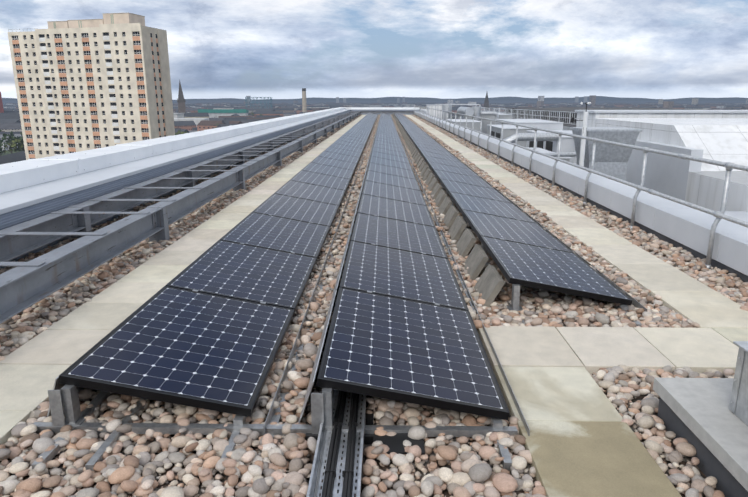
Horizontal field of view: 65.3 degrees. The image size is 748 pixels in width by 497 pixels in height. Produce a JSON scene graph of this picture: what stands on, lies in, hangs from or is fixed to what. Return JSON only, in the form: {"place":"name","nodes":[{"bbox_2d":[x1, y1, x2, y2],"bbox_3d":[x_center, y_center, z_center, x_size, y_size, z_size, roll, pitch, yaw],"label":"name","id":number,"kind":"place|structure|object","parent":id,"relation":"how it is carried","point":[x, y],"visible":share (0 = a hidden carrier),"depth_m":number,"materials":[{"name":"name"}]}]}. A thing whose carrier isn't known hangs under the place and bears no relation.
{"place":"outdoors","nodes":[
{"label":"outdoors","id":0,"kind":"place"},
{"bbox_2d":[0,101,745,155],"bbox_3d":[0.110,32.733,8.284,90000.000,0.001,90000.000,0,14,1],"label":"city ground","id":1,"kind":"structure","parent":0,"point":[524,102],"depth_m":11163.35,"materials":[{"name":"grey"}]},
{"bbox_2d":[8,13,174,159],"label":"tower block","id":2,"kind":"structure","parent":1,"relation":"on","point":[86,84],"depth_m":182.28,"materials":[{"name":"beige concrete"}]},
{"bbox_2d":[0,79,587,126],"bbox_3d":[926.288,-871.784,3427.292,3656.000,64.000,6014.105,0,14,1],"label":"distant buildings","id":3,"kind":"structure","parent":1,"relation":"on","point":[180,113],"depth_m":767.21,"materials":[{"name":"grey"}]},
{"bbox_2d":[0,104,733,155],"bbox_3d":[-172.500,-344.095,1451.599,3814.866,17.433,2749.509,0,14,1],"label":"trees","id":4,"kind":"object","parent":1,"relation":"on","point":[13,139],"visible":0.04,"depth_m":326.96,"materials":[{"name":"green plant"}]},
{"bbox_2d":[0,95,747,163],"bbox_3d":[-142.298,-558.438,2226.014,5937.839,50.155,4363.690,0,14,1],"label":"city buildings","id":5,"kind":"structure","parent":1,"relation":"on","point":[8,126],"depth_m":1499.67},
{"bbox_2d":[2,96,747,100],"bbox_3d":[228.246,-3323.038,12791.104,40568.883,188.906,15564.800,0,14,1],"label":"distant hills","id":6,"kind":"structure","parent":1,"relation":"on","point":[602,98],"depth_m":19763.92,"materials":[{"name":"grey"}]},
{"bbox_2d":[0,0,747,99],"label":"sky","id":7,"kind":"structure","parent":0,"point":[239,49],"materials":[{"name":"grey"}]},
{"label":"building body","id":8,"kind":"object","parent":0,"visible":0},
{"bbox_2d":[0,178,729,496],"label":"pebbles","id":9,"kind":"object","parent":8,"relation":"on","point":[528,466],"depth_m":2.94,"materials":[{"name":"beige stone"}]},
{"bbox_2d":[0,111,413,323],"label":"cradle track steel beams","id":10,"kind":"structure","parent":9,"relation":"on","point":[25,285],"depth_m":7.11,"materials":[{"name":"metal"}]},
{"bbox_2d":[306,389,366,496],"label":"cable tray with cables","id":11,"kind":"object","parent":9,"relation":"on","point":[346,480],"visible":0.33,"depth_m":2.88,"materials":[{"name":"grey metal"}]},
{"bbox_2d":[31,113,647,470],"bbox_3d":[0.781,-7.310,35.200,4.100,0.309,66.977,0,14,1],"label":"panel mounting frame","id":12,"kind":"object","parent":9,"relation":"on","point":[490,283],"visible":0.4,"depth_m":3.17,"materials":[{"name":"metal"}]},
{"bbox_2d":[58,286,294,416],"bbox_3d":[-1.166,0.606,3.905,1.046,0.046,1.559,11,14,-2],"label":"solar panel","id":13,"kind":"object","parent":12,"relation":"on","point":[179,346],"visible":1,"depth_m":3.63,"materials":[{"name":"blue glass"}]},
{"bbox_2d":[166,240,316,312],"bbox_3d":[-1.139,0.216,5.433,1.046,0.046,1.559,11,14,-2],"label":"solar panel","id":14,"kind":"object","parent":12,"relation":"on","point":[248,272],"visible":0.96,"depth_m":5.27,"materials":[{"name":"blue glass"}]},
{"bbox_2d":[220,212,329,260],"bbox_3d":[-1.112,-0.173,6.961,1.046,0.046,1.559,11,14,-2],"label":"solar panel","id":15,"kind":"object","parent":12,"relation":"on","point":[279,233],"visible":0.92,"depth_m":6.83,"materials":[{"name":"blue glass"}]},
{"bbox_2d":[252,193,338,227],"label":"solar panel","id":16,"kind":"object","parent":12,"relation":"on","point":[298,209],"visible":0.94,"depth_m":8.38,"materials":[{"name":"blue glass"}]},
{"bbox_2d":[275,180,345,205],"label":"solar panel","id":17,"kind":"object","parent":12,"relation":"on","point":[312,192],"visible":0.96,"depth_m":9.93,"materials":[{"name":"blue glass"}]},
{"bbox_2d":[290,170,349,191],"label":"solar panel","id":18,"kind":"object","parent":12,"relation":"on","point":[324,180],"visible":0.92,"depth_m":11.47,"materials":[{"name":"blue glass"}]},
{"bbox_2d":[302,162,353,179],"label":"solar panel","id":19,"kind":"object","parent":12,"relation":"on","point":[329,170],"visible":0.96,"depth_m":13.01,"materials":[{"name":"blue glass"}]},
{"bbox_2d":[311,156,356,170],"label":"solar panel","id":20,"kind":"object","parent":12,"relation":"on","point":[334,162],"visible":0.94,"depth_m":14.54,"materials":[{"name":"blue glass"}]},
{"bbox_2d":[319,151,358,163],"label":"solar panel","id":21,"kind":"object","parent":12,"relation":"on","point":[342,157],"visible":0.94,"depth_m":16.08,"materials":[{"name":"blue glass"}]},
{"bbox_2d":[324,147,361,158],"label":"solar panel","id":22,"kind":"object","parent":12,"relation":"on","point":[343,151],"visible":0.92,"depth_m":17.61,"materials":[{"name":"blue glass"}]},
{"bbox_2d":[329,143,362,152],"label":"solar panel","id":23,"kind":"object","parent":12,"relation":"on","point":[345,147],"visible":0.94,"depth_m":19.15,"materials":[{"name":"blue glass"}]},
{"bbox_2d":[334,140,364,148],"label":"solar panel","id":24,"kind":"object","parent":12,"relation":"on","point":[349,144],"visible":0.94,"depth_m":20.70,"materials":[{"name":"blue glass"}]},
{"bbox_2d":[337,137,365,144],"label":"solar panel","id":25,"kind":"object","parent":12,"relation":"on","point":[352,141],"visible":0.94,"depth_m":22.22,"materials":[{"name":"blue glass"}]},
{"bbox_2d":[341,135,366,141],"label":"solar panel","id":26,"kind":"object","parent":12,"relation":"on","point":[354,138],"visible":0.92,"depth_m":23.74,"materials":[{"name":"blue glass"}]},
{"bbox_2d":[343,133,367,139],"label":"solar panel","id":27,"kind":"object","parent":12,"relation":"on","point":[353,135],"visible":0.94,"depth_m":25.25,"materials":[{"name":"blue glass"}]},
{"bbox_2d":[346,131,368,136],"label":"solar panel","id":28,"kind":"object","parent":12,"relation":"on","point":[359,134],"visible":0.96,"depth_m":26.79,"materials":[{"name":"blue glass"}]},
{"bbox_2d":[348,129,369,134],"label":"solar panel","id":29,"kind":"object","parent":12,"relation":"on","point":[360,132],"visible":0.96,"depth_m":28.33,"materials":[{"name":"blue glass"}]},
{"bbox_2d":[350,128,370,132],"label":"solar panel","id":30,"kind":"object","parent":12,"relation":"on","point":[360,130],"visible":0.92,"depth_m":29.93,"materials":[{"name":"blue glass"}]},
{"bbox_2d":[352,127,370,131],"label":"solar panel","id":31,"kind":"object","parent":12,"relation":"on","point":[361,129],"visible":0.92,"depth_m":31.39,"materials":[{"name":"blue glass"}]},
{"bbox_2d":[377,129,397,134],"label":"solar panel","id":32,"kind":"object","parent":12,"relation":"on","point":[387,132],"visible":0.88,"depth_m":28.28,"materials":[{"name":"blue glass"}]},
{"bbox_2d":[377,128,397,132],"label":"solar panel","id":33,"kind":"object","parent":12,"relation":"on","point":[387,130],"visible":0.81,"depth_m":29.82,"materials":[{"name":"blue glass"}]},
{"bbox_2d":[376,133,399,138],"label":"solar panel","id":34,"kind":"object","parent":12,"relation":"on","point":[384,135],"visible":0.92,"depth_m":25.26,"materials":[{"name":"blue glass"}]},
{"bbox_2d":[377,131,398,136],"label":"solar panel","id":35,"kind":"object","parent":12,"relation":"on","point":[388,134],"visible":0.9,"depth_m":26.77,"materials":[{"name":"blue glass"}]},
{"bbox_2d":[375,137,401,144],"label":"solar panel","id":36,"kind":"object","parent":12,"relation":"on","point":[388,141],"visible":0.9,"depth_m":22.20,"materials":[{"name":"blue glass"}]},
{"bbox_2d":[376,135,400,141],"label":"solar panel","id":37,"kind":"object","parent":12,"relation":"on","point":[388,138],"visible":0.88,"depth_m":23.72,"materials":[{"name":"blue glass"}]},
{"bbox_2d":[374,140,403,148],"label":"solar panel","id":38,"kind":"object","parent":12,"relation":"on","point":[388,144],"visible":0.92,"depth_m":20.65,"materials":[{"name":"blue glass"}]},
{"bbox_2d":[373,143,405,152],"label":"solar panel","id":39,"kind":"object","parent":12,"relation":"on","point":[389,147],"visible":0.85,"depth_m":19.10,"materials":[{"name":"blue glass"}]},
{"bbox_2d":[372,147,407,157],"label":"solar panel","id":40,"kind":"object","parent":12,"relation":"on","point":[387,151],"visible":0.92,"depth_m":17.56,"materials":[{"name":"blue glass"}]},
{"bbox_2d":[371,151,409,162],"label":"solar panel","id":41,"kind":"object","parent":12,"relation":"on","point":[389,156],"visible":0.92,"depth_m":16.05,"materials":[{"name":"blue glass"}]},
{"bbox_2d":[370,156,412,170],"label":"solar panel","id":42,"kind":"object","parent":12,"relation":"on","point":[391,163],"visible":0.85,"depth_m":14.51,"materials":[{"name":"blue glass"}]},
{"bbox_2d":[368,162,415,178],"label":"solar panel","id":43,"kind":"object","parent":12,"relation":"on","point":[390,170],"visible":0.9,"depth_m":12.97,"materials":[{"name":"blue glass"}]},
{"bbox_2d":[365,170,420,190],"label":"solar panel","id":44,"kind":"object","parent":12,"relation":"on","point":[393,180],"visible":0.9,"depth_m":11.43,"materials":[{"name":"blue glass"}]},
{"bbox_2d":[362,180,426,205],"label":"solar panel","id":45,"kind":"object","parent":12,"relation":"on","point":[393,192],"visible":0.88,"depth_m":9.89,"materials":[{"name":"blue glass"}]},
{"bbox_2d":[358,194,434,226],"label":"solar panel","id":46,"kind":"object","parent":12,"relation":"on","point":[394,209],"visible":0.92,"depth_m":8.35,"materials":[{"name":"blue glass"}]},
{"bbox_2d":[351,212,447,257],"bbox_3d":[0.278,-0.165,6.928,1.046,0.046,1.559,11,14,-2],"label":"solar panel","id":47,"kind":"object","parent":12,"relation":"on","point":[394,234],"visible":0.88,"depth_m":6.80,"materials":[{"name":"blue glass"}]},
{"bbox_2d":[340,241,468,310],"bbox_3d":[0.251,0.225,5.400,1.046,0.046,1.559,11,14,-2],"label":"solar panel","id":48,"kind":"object","parent":12,"relation":"on","point":[402,274],"visible":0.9,"depth_m":5.23,"materials":[{"name":"blue glass"}]},
{"bbox_2d":[316,287,509,419],"bbox_3d":[0.223,0.614,3.872,1.046,0.046,1.559,11,14,-2],"label":"solar panel","id":49,"kind":"object","parent":12,"relation":"on","point":[404,350],"visible":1,"depth_m":3.59,"materials":[{"name":"blue glass"}]},
{"bbox_2d":[405,129,426,134],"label":"solar panel","id":50,"kind":"object","parent":12,"relation":"on","point":[415,131],"visible":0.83,"depth_m":28.57,"materials":[{"name":"blue glass"}]},
{"bbox_2d":[406,131,429,136],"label":"solar panel","id":51,"kind":"object","parent":12,"relation":"on","point":[417,133],"visible":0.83,"depth_m":27.04,"materials":[{"name":"blue glass"}]},
{"bbox_2d":[407,133,431,138],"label":"solar panel","id":52,"kind":"object","parent":12,"relation":"on","point":[419,135],"visible":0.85,"depth_m":25.50,"materials":[{"name":"blue glass"}]},
{"bbox_2d":[409,135,435,141],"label":"solar panel","id":53,"kind":"object","parent":12,"relation":"on","point":[410,136],"visible":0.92,"depth_m":23.96,"materials":[{"name":"blue glass"}]},
{"bbox_2d":[411,137,439,144],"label":"solar panel","id":54,"kind":"object","parent":12,"relation":"on","point":[423,140],"visible":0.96,"depth_m":22.40,"materials":[{"name":"blue glass"}]},
{"bbox_2d":[412,140,442,147],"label":"solar panel","id":55,"kind":"object","parent":12,"relation":"on","point":[426,143],"visible":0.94,"depth_m":20.85,"materials":[{"name":"blue glass"}]},
{"bbox_2d":[415,143,447,151],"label":"solar panel","id":56,"kind":"object","parent":12,"relation":"on","point":[430,147],"visible":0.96,"depth_m":19.34,"materials":[{"name":"blue glass"}]},
{"bbox_2d":[417,146,454,156],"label":"solar panel","id":57,"kind":"object","parent":12,"relation":"on","point":[434,151],"visible":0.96,"depth_m":17.81,"materials":[{"name":"blue glass"}]},
{"bbox_2d":[420,150,461,162],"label":"solar panel","id":58,"kind":"object","parent":12,"relation":"on","point":[436,155],"visible":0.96,"depth_m":16.27,"materials":[{"name":"blue glass"}]},
{"bbox_2d":[423,155,468,168],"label":"solar panel","id":59,"kind":"object","parent":12,"relation":"on","point":[443,161],"visible":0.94,"depth_m":14.74,"materials":[{"name":"blue glass"}]},
{"bbox_2d":[428,161,480,177],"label":"solar panel","id":60,"kind":"object","parent":12,"relation":"on","point":[449,168],"visible":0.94,"depth_m":13.20,"materials":[{"name":"blue glass"}]},
{"bbox_2d":[433,169,493,188],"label":"solar panel","id":61,"kind":"object","parent":12,"relation":"on","point":[456,177],"visible":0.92,"depth_m":11.66,"materials":[{"name":"blue glass"}]},
{"bbox_2d":[440,179,510,202],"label":"solar panel","id":62,"kind":"object","parent":12,"relation":"on","point":[470,189],"visible":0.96,"depth_m":10.12,"materials":[{"name":"blue glass"}]},
{"bbox_2d":[449,191,535,222],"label":"solar panel","id":63,"kind":"object","parent":12,"relation":"on","point":[487,206],"visible":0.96,"depth_m":8.58,"materials":[{"name":"blue glass"}]},
{"bbox_2d":[461,209,572,252],"bbox_3d":[1.682,-0.221,7.150,1.046,0.046,1.559,11,14,-2],"label":"solar panel","id":64,"kind":"object","parent":12,"relation":"on","point":[508,229],"visible":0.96,"depth_m":7.02,"materials":[{"name":"blue glass"}]},
{"bbox_2d":[479,236,632,305],"bbox_3d":[1.655,0.168,5.622,1.046,0.046,1.559,11,14,-2],"label":"solar panel","id":65,"kind":"object","parent":12,"relation":"on","point":[544,268],"visible":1,"depth_m":5.36,"materials":[{"name":"blue glass"}]},
{"bbox_2d":[0,254,703,496],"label":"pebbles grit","id":66,"kind":"object","parent":9,"relation":"on","point":[63,473],"visible":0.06,"depth_m":2.97,"materials":[{"name":"beige stone"}]},
{"bbox_2d":[333,409,373,424],"bbox_3d":[-0.180,1.202,2.317,0.320,0.057,2.100,0,14,1],"label":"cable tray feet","id":67,"kind":"object","parent":9,"relation":"on","point":[369,418],"visible":0.21,"depth_m":3.24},
{"bbox_2d":[99,146,630,228],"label":"pebbles","id":68,"kind":"object","parent":9,"relation":"on","point":[200,215],"visible":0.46,"depth_m":10.66,"materials":[{"name":"beige gravel"}]},
{"bbox_2d":[0,224,747,496],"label":"pebbles","id":69,"kind":"object","parent":9,"relation":"on","point":[121,472],"visible":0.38,"depth_m":3.19,"materials":[{"name":"beige stone"}]},
{"bbox_2d":[0,115,747,496],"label":"paving slabs","id":70,"kind":"structure","parent":9,"relation":"on","point":[582,439],"depth_m":4.12,"materials":[{"name":"beige concrete"}]},
{"bbox_2d":[0,107,747,281],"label":"parapet walls and copings","id":71,"kind":"structure","parent":9,"relation":"on","point":[30,189],"depth_m":8.94,"materials":[{"name":"grey metal"}]},
{"bbox_2d":[278,114,475,147],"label":"pebbles","id":72,"kind":"object","parent":9,"relation":"on","point":[429,133],"visible":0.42,"depth_m":29.27,"materials":[{"name":"beige gravel"}]},
{"bbox_2d":[413,105,747,268],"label":"guard railing","id":73,"kind":"object","parent":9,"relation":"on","point":[729,167],"visible":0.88,"depth_m":8.01,"materials":[{"name":"grey metal"}]},
{"bbox_2d":[653,341,747,496],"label":"concrete plinth","id":74,"kind":"structure","parent":9,"relation":"on","point":[707,418],"depth_m":2.87,"materials":[{"name":"concrete"}]},
{"bbox_2d":[420,102,747,221],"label":"rooftop","id":75,"kind":"object","parent":8,"relation":"on","point":[720,135],"visible":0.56,"depth_m":16.23,"materials":[{"name":"galvanised steel"},{"name":"painted metal"}]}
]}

